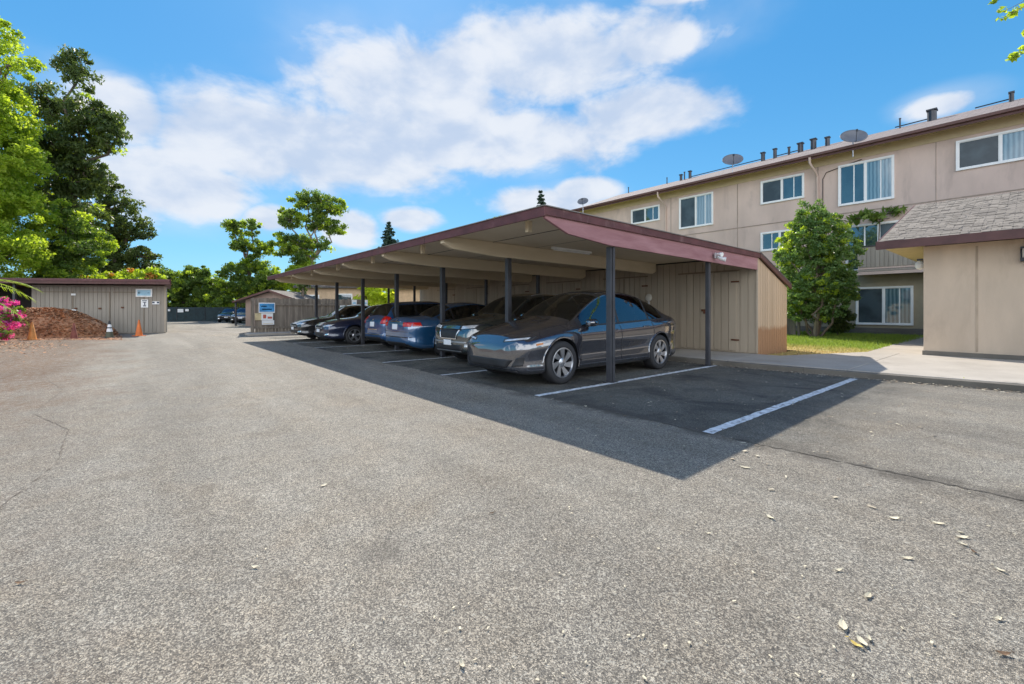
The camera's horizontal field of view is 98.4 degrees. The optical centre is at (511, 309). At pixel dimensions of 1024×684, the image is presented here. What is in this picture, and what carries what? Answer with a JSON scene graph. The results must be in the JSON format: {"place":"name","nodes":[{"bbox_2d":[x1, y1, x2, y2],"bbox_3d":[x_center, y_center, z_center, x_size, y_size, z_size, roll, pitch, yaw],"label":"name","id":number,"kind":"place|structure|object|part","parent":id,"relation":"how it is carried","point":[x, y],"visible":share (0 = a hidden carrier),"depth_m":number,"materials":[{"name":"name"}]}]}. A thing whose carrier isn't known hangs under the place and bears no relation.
{"place":"outdoors","nodes":[
{"label":"outdoors","id":0,"kind":"place"},
{"bbox_2d":[0,321,1023,683],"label":"ground","id":1,"kind":"structure","parent":0,"point":[194,457],"depth_m":2.55,"materials":[{"name":"grey asphalt"}]},
{"bbox_2d":[0,296,26,340],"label":"flowering bush","id":2,"kind":"object","parent":1,"relation":"on","point":[7,317],"visible":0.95,"depth_m":17.06,"materials":[{"name":"pink plant"}]},
{"bbox_2d":[0,279,41,332],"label":"palm plant","id":3,"kind":"object","parent":1,"relation":"on","point":[14,290],"visible":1,"depth_m":14.95,"materials":[{"name":"green plant"}]},
{"bbox_2d":[0,16,62,277],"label":"broadleaf tree","id":4,"kind":"object","parent":1,"relation":"on","point":[25,243],"visible":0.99,"depth_m":27.23,"materials":[{"name":"green plant"}]},
{"bbox_2d":[23,322,40,339],"bbox_3d":[-19.547,0.850,18.000,0.370,0.740,0.370,0,0,15],"label":"traffic cone","id":5,"kind":"object","parent":1,"relation":"on","point":[32,334],"visible":0.96,"depth_m":17.94,"materials":[{"name":"orange plastic"}]},
{"bbox_2d":[0,381,69,507],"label":"asphalt crack","id":6,"kind":"object","parent":1,"relation":"on","point":[59,451],"visible":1,"depth_m":4.06,"materials":[{"name":"black asphalt"}]},
{"bbox_2d":[0,307,118,337],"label":"mulch pile","id":7,"kind":"object","parent":1,"relation":"on","point":[51,322],"visible":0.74,"depth_m":19.76,"materials":[{"name":"red plant"}]},
{"bbox_2d":[0,335,121,361],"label":"mulch litter","id":8,"kind":"object","parent":1,"relation":"on","point":[83,338],"visible":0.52,"depth_m":17.92,"materials":[{"name":"red plant"}]},
{"bbox_2d":[18,198,119,278],"bbox_3d":[-31.178,-3.218,30.964,6.176,9.139,4.598,0,0,14],"label":"olive tree","id":9,"kind":"object","parent":1,"relation":"on","point":[73,248],"visible":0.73,"depth_m":30.46,"materials":[{"name":"green plant"}]},
{"bbox_2d":[6,44,132,258],"bbox_3d":[-33.769,-9.469,33.959,8.795,21.635,5.027,0,0,1],"label":"eucalyptus tree","id":10,"kind":"object","parent":1,"relation":"on","point":[80,177],"visible":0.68,"depth_m":33.31,"materials":[{"name":"green plant"}]},
{"bbox_2d":[67,323,78,338],"bbox_3d":[-18.531,0.890,18.700,0.330,0.660,0.330,0,0,15],"label":"traffic cone","id":11,"kind":"object","parent":1,"relation":"on","point":[74,335],"visible":0.94,"depth_m":18.65,"materials":[{"name":"red plastic"}]},
{"bbox_2d":[0,278,170,332],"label":"parking shed","id":12,"kind":"structure","parent":1,"relation":"on","point":[116,303],"depth_m":22.98,"materials":[{"name":"grey"}]},
{"bbox_2d":[136,289,151,296],"bbox_3d":[-19.301,-0.900,23.181,0.780,0.420,0.020,0,0,-8],"label":"notice sign","id":13,"kind":"object","parent":12,"relation":"attached to","point":[143,292],"visible":1,"depth_m":23.17,"materials":[{"name":"white paint"}]},
{"bbox_2d":[141,300,147,307],"bbox_3d":[-19.271,-0.340,23.186,0.340,0.420,0.020,0,0,-8],"label":"notice sign","id":14,"kind":"object","parent":12,"relation":"attached to","point":[144,303],"visible":1,"depth_m":23.18,"materials":[{"name":"white paint"}]},
{"bbox_2d":[102,321,115,337],"bbox_3d":[-17.575,0.844,19.300,0.380,0.752,0.380,0,0,15],"label":"traffic cone","id":15,"kind":"object","parent":1,"relation":"on","point":[109,332],"visible":0.94,"depth_m":19.23,"materials":[{"name":"white plastic"}]},
{"bbox_2d":[50,266,171,296],"bbox_3d":[-30.648,-0.947,32.669,9.705,4.625,4.738,0,0,4],"label":"flowering shrub","id":16,"kind":"object","parent":1,"relation":"on","point":[152,273],"visible":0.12,"depth_m":32.40,"materials":[{"name":"green plant"}]},
{"bbox_2d":[82,176,162,278],"bbox_3d":[-35.637,-5.409,39.865,4.806,13.520,7.771,0,0,-77],"label":"oak tree","id":17,"kind":"object","parent":1,"relation":"on","point":[122,230],"visible":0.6,"depth_m":39.55,"materials":[{"name":"green plant"}]},
{"bbox_2d":[133,320,145,335],"bbox_3d":[-17.469,0.840,20.700,0.380,0.760,0.380,0,0,15],"label":"traffic cone","id":18,"kind":"object","parent":1,"relation":"on","point":[138,331],"visible":0.98,"depth_m":20.64,"materials":[{"name":"orange plastic"}]},
{"bbox_2d":[137,262,189,302],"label":"broadleaf tree","id":19,"kind":"object","parent":1,"relation":"on","point":[169,274],"visible":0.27,"depth_m":50.51,"materials":[{"name":"green plant"}]},
{"bbox_2d":[167,265,234,306],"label":"broadleaf tree","id":20,"kind":"object","parent":1,"relation":"on","point":[198,282],"visible":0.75,"depth_m":50.64,"materials":[{"name":"green plant"}]},
{"bbox_2d":[167,306,245,320],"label":"fence","id":21,"kind":"object","parent":1,"relation":"on","point":[200,314],"visible":0.27,"depth_m":47.99,"materials":[{"name":"metal"}]},
{"bbox_2d":[167,329,249,332],"bbox_3d":[-27.764,1.216,30.742,40.186,0.001,0.552,0,0,28],"label":"drain gutter","id":22,"kind":"object","parent":1,"relation":"on","point":[212,331],"visible":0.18,"depth_m":25.00,"materials":[{"name":"concrete"}]},
{"bbox_2d":[217,308,238,321],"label":"parked car","id":23,"kind":"object","parent":1,"relation":"on","point":[225,314],"visible":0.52,"depth_m":44.17,"materials":[{"name":"black paint"}]},
{"bbox_2d":[230,308,245,322],"bbox_3d":[-25.270,0.493,41.982,2.065,1.455,4.778,0,0,-20],"label":"parked car","id":24,"kind":"object","parent":1,"relation":"on","point":[241,314],"visible":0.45,"depth_m":39.95,"materials":[{"name":"black paint"}]},
{"bbox_2d":[203,261,288,306],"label":"broadleaf tree","id":25,"kind":"object","parent":1,"relation":"on","point":[242,287],"visible":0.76,"depth_m":49.98,"materials":[{"name":"green plant"}]},
{"bbox_2d":[220,218,273,280],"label":"broadleaf tree","id":26,"kind":"object","parent":1,"relation":"on","point":[241,243],"visible":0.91,"depth_m":51.55,"materials":[{"name":"green plant"}]},
{"bbox_2d":[245,332,295,335],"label":"kerb","id":27,"kind":"structure","parent":1,"relation":"on","point":[266,333],"depth_m":21.20,"materials":[{"name":"concrete"}]},
{"bbox_2d":[232,289,314,325],"bbox_3d":[-18.440,-0.160,35.485,4.900,2.760,5.030,0,0,0],"label":"gabled hut","id":28,"kind":"object","parent":1,"relation":"on","point":[268,293],"visible":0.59,"depth_m":33.50,"materials":[{"name":"grey wood"}]},
{"bbox_2d":[278,262,308,291],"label":"broadleaf tree","id":29,"kind":"object","parent":1,"relation":"on","point":[291,285],"visible":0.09,"depth_m":48.51,"materials":[{"name":"green plant"}]},
{"bbox_2d":[296,284,310,296],"bbox_3d":[-16.914,-0.704,36.111,1.293,4.076,1.426,0,0,-40],"label":"slim tree","id":30,"kind":"object","parent":1,"relation":"on","point":[302,288],"visible":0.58,"depth_m":35.95,"materials":[{"name":"green plant"}]},
{"bbox_2d":[18,425,592,673],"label":"leaf litter","id":31,"kind":"object","parent":1,"relation":"on","point":[361,582],"visible":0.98,"depth_m":1.74,"materials":[{"name":"beige plant"}]},
{"bbox_2d":[251,297,360,332],"bbox_3d":[-11.719,0.289,24.821,5.796,1.841,3.867,0,0,-40],"label":"wood fence","id":32,"kind":"object","parent":1,"relation":"on","point":[299,309],"visible":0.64,"depth_m":22.68,"materials":[{"name":"grey wood"}]},
{"bbox_2d":[255,313,272,319],"bbox_3d":[-12.272,0.330,21.868,0.800,0.340,0.020,0,0,-40],"label":"notice sign","id":33,"kind":"object","parent":32,"relation":"attached to","point":[263,316],"visible":1,"depth_m":21.86,"materials":[{"name":"white paint"}]},
{"bbox_2d":[259,303,274,312],"bbox_3d":[-12.173,-0.110,21.952,0.720,0.500,0.020,0,0,-40],"label":"notice sign","id":34,"kind":"object","parent":32,"relation":"attached to","point":[266,307],"visible":1,"depth_m":21.95,"materials":[{"name":"white paint"}]},
{"bbox_2d":[262,320,273,324],"bbox_3d":[-12.128,0.620,21.976,0.550,0.220,0.020,0,0,-40],"label":"notice sign","id":35,"kind":"object","parent":32,"relation":"attached to","point":[267,322],"visible":1,"depth_m":21.97,"materials":[{"name":"white paint"}]},
{"bbox_2d":[266,189,348,265],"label":"broadleaf tree","id":36,"kind":"object","parent":1,"relation":"on","point":[299,246],"visible":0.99,"depth_m":49.36,"materials":[{"name":"green plant"}]},
{"bbox_2d":[290,305,369,339],"bbox_3d":[-6.968,0.493,19.241,4.778,1.455,2.065,0,0,-40],"label":"parked car","id":37,"kind":"object","parent":1,"relation":"on","point":[304,327],"visible":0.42,"depth_m":17.76,"materials":[{"name":"black paint"}]},
{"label":"side window","id":38,"kind":"part","parent":37,"relation":"part of","materials":[{"name":"black glass"}]},
{"bbox_2d":[293,285,382,310],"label":"neighbour house","id":39,"kind":"structure","parent":1,"relation":"on","point":[328,292],"depth_m":40.00,"materials":[{"name":"beige paint"}]},
{"bbox_2d":[339,294,352,299],"bbox_3d":[-15.180,-0.780,39.958,1.500,1.400,0.085,0,0,0],"label":"window","id":40,"kind":"structure","parent":39,"relation":"in","point":[341,296],"depth_m":39.91,"materials":[{"name":"white glass"}]},
{"bbox_2d":[314,304,381,343],"bbox_3d":[-5.048,0.493,17.198,4.778,1.455,2.065,0,0,-40],"label":"parked car","id":41,"kind":"object","parent":1,"relation":"on","point":[347,329],"visible":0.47,"depth_m":15.58,"materials":[{"name":"blue paint"}]},
{"bbox_2d":[352,287,393,305],"bbox_3d":[-11.939,-0.930,40.886,6.740,4.526,4.636,0,0,4],"label":"broadleaf tree","id":42,"kind":"object","parent":1,"relation":"on","point":[375,296],"visible":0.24,"depth_m":39.65,"materials":[{"name":"green plant"}]},
{"bbox_2d":[377,221,398,291],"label":"conifer tree","id":43,"kind":"object","parent":1,"relation":"on","point":[388,234],"visible":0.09,"depth_m":69.67,"materials":[{"name":"green plant"}]},
{"bbox_2d":[364,301,439,347],"bbox_3d":[-2.725,0.460,15.364,4.462,1.520,2.065,0,0,-41],"label":"parked car","id":44,"kind":"object","parent":1,"relation":"on","point":[378,318],"visible":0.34,"depth_m":13.98,"materials":[{"name":"blue paint"}]},
{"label":"rear window","id":45,"kind":"part","parent":44,"relation":"part of","materials":[{"name":"black glass"}]},
{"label":"side window","id":46,"kind":"part","parent":44,"relation":"part of","materials":[{"name":"glass"}]},
{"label":"side window","id":47,"kind":"part","parent":44,"relation":"part of","materials":[{"name":"black glass"}]},
{"bbox_2d":[390,288,419,301],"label":"neighbour house","id":48,"kind":"structure","parent":1,"relation":"on","point":[405,295],"depth_m":38.00,"materials":[{"name":"beige paint"}]},
{"bbox_2d":[382,356,454,362],"bbox_3d":[-0.946,1.214,11.938,5.350,0.001,0.119,0,0,-40],"label":"stall line","id":49,"kind":"object","parent":1,"relation":"on","point":[416,359],"visible":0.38,"depth_m":10.84,"materials":[{"name":"white paint"}]},
{"bbox_2d":[385,302,485,354],"bbox_3d":[-1.317,0.493,13.346,4.772,1.455,2.065,0,0,-40],"label":"parked car","id":50,"kind":"object","parent":1,"relation":"on","point":[415,332],"visible":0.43,"depth_m":11.72,"materials":[{"name":"blue paint"}]},
{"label":"rear window","id":51,"kind":"part","parent":50,"relation":"part of","materials":[{"name":"black glass"}]},
{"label":"side window","id":52,"kind":"part","parent":50,"relation":"part of","materials":[{"name":"black glass"}]},
{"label":"side window","id":53,"kind":"part","parent":50,"relation":"part of","materials":[{"name":"glass"}]},
{"bbox_2d":[442,370,486,374],"bbox_3d":[0.731,1.214,9.951,5.350,0.001,0.117,0,0,-40],"label":"stall line","id":54,"kind":"object","parent":1,"relation":"on","point":[464,372],"visible":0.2,"depth_m":8.59,"materials":[{"name":"white paint"}]},
{"bbox_2d":[435,293,557,358],"bbox_3d":[0.314,0.393,11.385,4.618,1.655,2.120,0,0,-40],"label":"parked car","id":55,"kind":"object","parent":1,"relation":"on","point":[453,336],"visible":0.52,"depth_m":10.17,"materials":[{"name":"grey paint"}]},
{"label":"side window","id":56,"kind":"part","parent":55,"relation":"part of","materials":[{"name":"black glass"}]},
{"bbox_2d":[267,204,760,382],"bbox_3d":[-2.350,-0.137,15.418,7.590,2.714,17.700,0,0,-40],"label":"carport","id":57,"kind":"object","parent":1,"relation":"on","point":[509,248],"visible":0.86,"depth_m":10.08,"materials":[{"name":"paint"}]},
{"bbox_2d":[551,246,591,254],"bbox_3d":[1.392,-1.366,10.214,1.300,0.078,0.080,0,0,-40],"label":"strip light","id":58,"kind":"object","parent":57,"relation":"attached to","point":[571,250],"visible":1,"depth_m":10.15,"materials":[{"name":"white paint"}]},
{"bbox_2d":[714,252,725,261],"bbox_3d":[4.450,-1.131,9.467,0.265,0.198,0.207,0,0,-40],"label":"security lamp","id":59,"kind":"object","parent":57,"relation":"attached to","point":[719,256],"visible":1,"depth_m":9.46,"materials":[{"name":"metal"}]},
{"bbox_2d":[537,190,546,205],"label":"conifer tree","id":60,"kind":"object","parent":1,"relation":"on","point":[540,199],"visible":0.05,"depth_m":61.81,"materials":[{"name":"green plant"}]},
{"bbox_2d":[467,290,675,383],"bbox_3d":[1.400,0.408,8.939,4.813,1.625,2.145,0,0,-40],"label":"parked car","id":61,"kind":"object","parent":1,"relation":"on","point":[559,339],"visible":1,"depth_m":7.80,"materials":[{"name":"grey paint"}]},
{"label":"side window","id":62,"kind":"part","parent":61,"relation":"part of","materials":[{"name":"blue glass"}]},
{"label":"side window","id":63,"kind":"part","parent":61,"relation":"part of","materials":[{"name":"blue glass"}]},
{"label":"side window","id":64,"kind":"part","parent":61,"relation":"part of","materials":[{"name":"black glass"}]},
{"bbox_2d":[420,252,791,354],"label":"storage shed","id":65,"kind":"structure","parent":1,"relation":"on","point":[748,310],"depth_m":12.31,"materials":[{"name":"beige paint"}]},
{"bbox_2d":[437,289,454,302],"bbox_3d":[-3.353,0.005,22.454,0.031,2.110,1.690,0,0,-40],"label":"door","id":66,"kind":"structure","parent":65,"relation":"in","point":[451,292],"depth_m":22.12,"materials":[{"name":"beige paint"}]},
{"bbox_2d":[466,287,483,304],"bbox_3d":[-1.612,0.005,20.390,0.031,2.110,1.690,0,0,-40],"label":"door","id":67,"kind":"structure","parent":65,"relation":"in","point":[476,295],"depth_m":20.41,"materials":[{"name":"beige paint"}]},
{"bbox_2d":[502,284,528,296],"bbox_3d":[0.123,0.005,18.315,0.056,2.110,1.700,0,0,-40],"label":"door","id":68,"kind":"structure","parent":65,"relation":"in","point":[522,289],"depth_m":18.14,"materials":[{"name":"beige paint"}]},
{"bbox_2d":[547,280,580,294],"bbox_3d":[1.864,0.005,16.251,0.056,2.110,1.700,0,0,-40],"label":"door","id":69,"kind":"structure","parent":65,"relation":"in","point":[558,288],"depth_m":16.26,"materials":[{"name":"beige paint"}]},
{"bbox_2d":[603,276,647,301],"bbox_3d":[3.605,0.005,14.187,0.056,2.110,1.700,0,0,-40],"label":"door","id":70,"kind":"structure","parent":65,"relation":"in","point":[636,286],"depth_m":13.96,"materials":[{"name":"beige paint"}]},
{"bbox_2d":[645,294,651,303],"bbox_3d":[4.170,0.265,13.482,0.100,1.510,0.220,0,0,-40],"label":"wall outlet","id":71,"kind":"object","parent":65,"relation":"attached to","point":[648,297],"depth_m":13.43,"materials":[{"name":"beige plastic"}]},
{"bbox_2d":[678,270,738,350],"bbox_3d":[5.345,0.005,12.124,0.056,2.110,1.700,0,0,-40],"label":"door","id":72,"kind":"structure","parent":65,"relation":"in","point":[719,281],"depth_m":12.03,"materials":[{"name":"beige paint"}]},
{"bbox_2d":[274,339,943,507],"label":"leaf litter","id":73,"kind":"object","parent":1,"relation":"on","point":[677,411],"visible":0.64,"depth_m":5.17,"materials":[{"name":"beige plant"}]},
{"bbox_2d":[535,365,715,395],"bbox_3d":[2.401,1.214,7.972,5.350,0.001,0.119,0,0,-40],"label":"stall line","id":74,"kind":"object","parent":1,"relation":"on","point":[619,381],"visible":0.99,"depth_m":7.50,"materials":[{"name":"white paint"}]},
{"bbox_2d":[404,410,1023,679],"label":"leaf litter","id":75,"kind":"object","parent":1,"relation":"on","point":[643,676],"visible":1,"depth_m":1.65,"materials":[{"name":"beige plant"}]},
{"bbox_2d":[672,348,761,360],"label":"walkway","id":76,"kind":"structure","parent":1,"relation":"on","point":[715,355],"depth_m":10.98,"materials":[{"name":"concrete"}]},
{"bbox_2d":[473,381,1023,500],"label":"asphalt joint","id":77,"kind":"object","parent":1,"relation":"on","point":[804,453],"visible":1,"depth_m":3.62,"materials":[{"name":"black asphalt"}]},
{"bbox_2d":[702,378,856,433],"bbox_3d":[3.987,1.214,6.091,5.350,0.001,0.120,0,0,-40],"label":"stall line","id":78,"kind":"object","parent":1,"relation":"on","point":[713,430],"visible":1,"depth_m":5.39,"materials":[{"name":"white paint"}]},
{"bbox_2d":[787,299,799,335],"bbox_3d":[9.666,0.263,23.036,0.127,1.895,9.340,0,0,-40],"label":"wood fence","id":79,"kind":"object","parent":1,"relation":"on","point":[791,327],"depth_m":19.64,"materials":[{"name":"grey wood"}]},
{"bbox_2d":[727,352,899,370],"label":"walkway","id":80,"kind":"structure","parent":1,"relation":"on","point":[842,361],"depth_m":9.87,"materials":[{"name":"concrete"}]},
{"bbox_2d":[670,360,1010,392],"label":"leaf litter","id":81,"kind":"object","parent":1,"relation":"on","point":[861,377],"visible":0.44,"depth_m":7.83,"materials":[{"name":"brown plant"}]},
{"bbox_2d":[838,616,847,629],"bbox_3d":[1.277,1.208,1.708,0.029,0.015,0.088,0,0,25],"label":"fallen leaf","id":82,"kind":"object","parent":1,"relation":"on","point":[842,624],"visible":1,"depth_m":1.71,"materials":[{"name":"beige plant"}]},
{"bbox_2d":[667,356,1023,392],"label":"kerb","id":83,"kind":"structure","parent":1,"relation":"on","point":[943,381],"depth_m":7.81,"materials":[{"name":"concrete"}]},
{"bbox_2d":[845,636,863,647],"bbox_3d":[1.245,1.208,1.609,0.020,0.015,0.057,0,0,-40],"label":"fallen leaf","id":84,"kind":"object","parent":1,"relation":"on","point":[854,643],"visible":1,"depth_m":1.61,"materials":[{"name":"yellow plant"}]},
{"bbox_2d":[855,631,867,645],"bbox_3d":[1.284,1.208,1.626,0.024,0.015,0.073,0,0,15],"label":"fallen leaf","id":85,"kind":"object","parent":1,"relation":"on","point":[860,639],"visible":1,"depth_m":1.62,"materials":[{"name":"beige plant"}]},
{"bbox_2d":[864,590,871,596],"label":"fallen leaf","id":86,"kind":"object","parent":1,"relation":"on","point":[867,594],"visible":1,"depth_m":1.89,"materials":[{"name":"beige plant"}]},
{"bbox_2d":[868,335,923,353],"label":"walkway","id":87,"kind":"structure","parent":1,"relation":"on","point":[916,346],"depth_m":12.76,"materials":[{"name":"concrete"}]},
{"bbox_2d":[848,353,1023,384],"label":"walkway","id":88,"kind":"structure","parent":1,"relation":"on","point":[986,370],"depth_m":8.49,"materials":[{"name":"concrete"}]},
{"bbox_2d":[876,191,1023,360],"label":"laundry building","id":89,"kind":"structure","parent":1,"relation":"on","point":[967,250],"depth_m":10.40,"materials":[{"name":"beige paint"}]},
{"bbox_2d":[915,259,923,269],"bbox_3d":[10.466,-1.170,11.322,0.197,0.280,0.228,0,0,-40],"label":"porch lamp","id":90,"kind":"object","parent":89,"relation":"attached to","point":[919,264],"visible":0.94,"depth_m":11.28,"materials":[{"name":"white glass"}]},
{"bbox_2d":[1020,246,1023,261],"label":"wall lamp","id":91,"kind":"object","parent":89,"relation":"attached to","point":[1021,253],"visible":1,"depth_m":9.60,"materials":[{"name":"black plastic"}]},
{"bbox_2d":[995,650,1014,654],"bbox_3d":[1.742,1.208,1.561,0.059,0.015,0.019,0,0,17],"label":"fallen leaf","id":92,"kind":"object","parent":1,"relation":"on","point":[1004,652],"visible":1,"depth_m":1.56,"materials":[{"name":"brown plant"}]},
{"bbox_2d":[0,0,1023,301],"label":"sky","id":93,"kind":"structure","parent":0,"point":[427,117],"materials":[{"name":"blue"}]},
{"bbox_2d":[577,198,587,204],"bbox_3d":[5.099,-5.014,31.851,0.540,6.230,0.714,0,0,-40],"label":"satellite dish","id":94,"kind":"object","parent":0,"point":[582,201],"visible":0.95,"depth_m":31.89,"materials":[{"name":"grey paint"}]},
{"bbox_2d":[572,90,1023,335],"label":"apartment building","id":95,"kind":"structure","parent":0,"point":[979,152],"depth_m":21.24,"materials":[{"name":"beige paint"}]},
{"bbox_2d":[631,204,659,223],"bbox_3d":[9.179,-6.555,30.481,0.080,1.050,2.245,0,0,-40],"label":"window","id":96,"kind":"structure","parent":95,"relation":"in","point":[650,213],"depth_m":30.43,"materials":[{"name":"glass"}]},
{"bbox_2d":[679,192,712,229],"bbox_3d":[11.518,-6.200,27.708,0.080,2.000,2.213,0,0,-40],"label":"window","id":97,"kind":"structure","parent":95,"relation":"in","point":[695,210],"depth_m":27.65,"materials":[{"name":"glass"}]},
{"bbox_2d":[722,154,742,171],"bbox_3d":[12.606,-8.320,25.250,0.736,1.356,0.991,0,0,-40],"label":"satellite dish","id":98,"kind":"object","parent":95,"relation":"attached to","point":[732,159],"visible":1,"depth_m":25.31,"materials":[{"name":"grey paint"}]},
{"bbox_2d":[760,229,791,251],"bbox_3d":[14.582,-3.805,24.076,0.080,1.050,1.917,0,0,-40],"label":"window","id":99,"kind":"structure","parent":95,"relation":"in","point":[767,239],"depth_m":24.44,"materials":[{"name":"glass"}]},
{"bbox_2d":[760,173,803,204],"bbox_3d":[14.649,-6.550,23.997,0.080,1.300,2.124,0,0,-40],"label":"window","id":100,"kind":"structure","parent":95,"relation":"in","point":[791,187],"depth_m":23.96,"materials":[{"name":"glass"}]},
{"bbox_2d":[840,129,867,156],"bbox_3d":[16.214,-7.974,20.972,0.736,1.356,0.991,0,0,-40],"label":"satellite dish","id":101,"kind":"object","parent":95,"relation":"attached to","point":[856,135],"visible":1,"depth_m":21.04,"materials":[{"name":"grey paint"}]},
{"bbox_2d":[838,155,893,206],"bbox_3d":[16.975,-6.170,21.239,0.080,2.020,2.141,0,0,-40],"label":"window","id":102,"kind":"structure","parent":95,"relation":"in","point":[871,180],"depth_m":21.19,"materials":[{"name":"glass"}]},
{"bbox_2d":[846,220,898,269],"bbox_3d":[17.302,-3.005,20.852,0.080,2.250,2.541,0,0,-40],"label":"window","id":103,"kind":"structure","parent":95,"relation":"in","point":[868,233],"depth_m":21.13,"materials":[{"name":"glass"}]},
{"bbox_2d":[844,204,907,239],"bbox_3d":[17.429,-3.921,20.418,3.152,2.088,1.576,0,0,7],"label":"potted plant","id":104,"kind":"object","parent":95,"relation":"on","point":[869,214],"visible":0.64,"depth_m":20.37,"materials":[{"name":"green plant"}]},
{"bbox_2d":[856,286,913,325],"bbox_3d":[17.429,-0.200,20.732,0.080,1.800,2.092,0,0,-40],"label":"window","id":105,"kind":"structure","parent":95,"relation":"in","point":[886,305],"depth_m":20.67,"materials":[{"name":"grey glass"}]},
{"bbox_2d":[956,127,1023,170],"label":"window","id":106,"kind":"structure","parent":95,"relation":"in","point":[1005,146],"depth_m":18.13,"materials":[{"name":"grey glass"}]},
{"bbox_2d":[768,330,923,355],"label":"lawn ground","id":107,"kind":"structure","parent":0,"point":[830,345],"depth_m":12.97,"materials":[{"name":"plant"}]},
{"bbox_2d":[772,198,867,336],"bbox_3d":[12.917,-1.685,18.628,3.305,6.036,3.064,0,0,-40],"label":"leafy shrub","id":108,"kind":"object","parent":107,"relation":"on","point":[831,275],"visible":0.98,"depth_m":18.17,"materials":[{"name":"green plant"}]},
{"bbox_2d":[822,306,856,334],"bbox_3d":[14.416,0.553,19.641,1.394,1.538,1.228,0,0,3],"label":"shrub","id":109,"kind":"object","parent":107,"relation":"on","point":[841,325],"visible":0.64,"depth_m":19.32,"materials":[{"name":"green plant"}]},
{"bbox_2d":[988,0,1023,62],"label":"overhanging branch","id":110,"kind":"object","parent":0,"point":[1013,56],"visible":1,"depth_m":8.54,"materials":[{"name":"green plant"}]}
]}

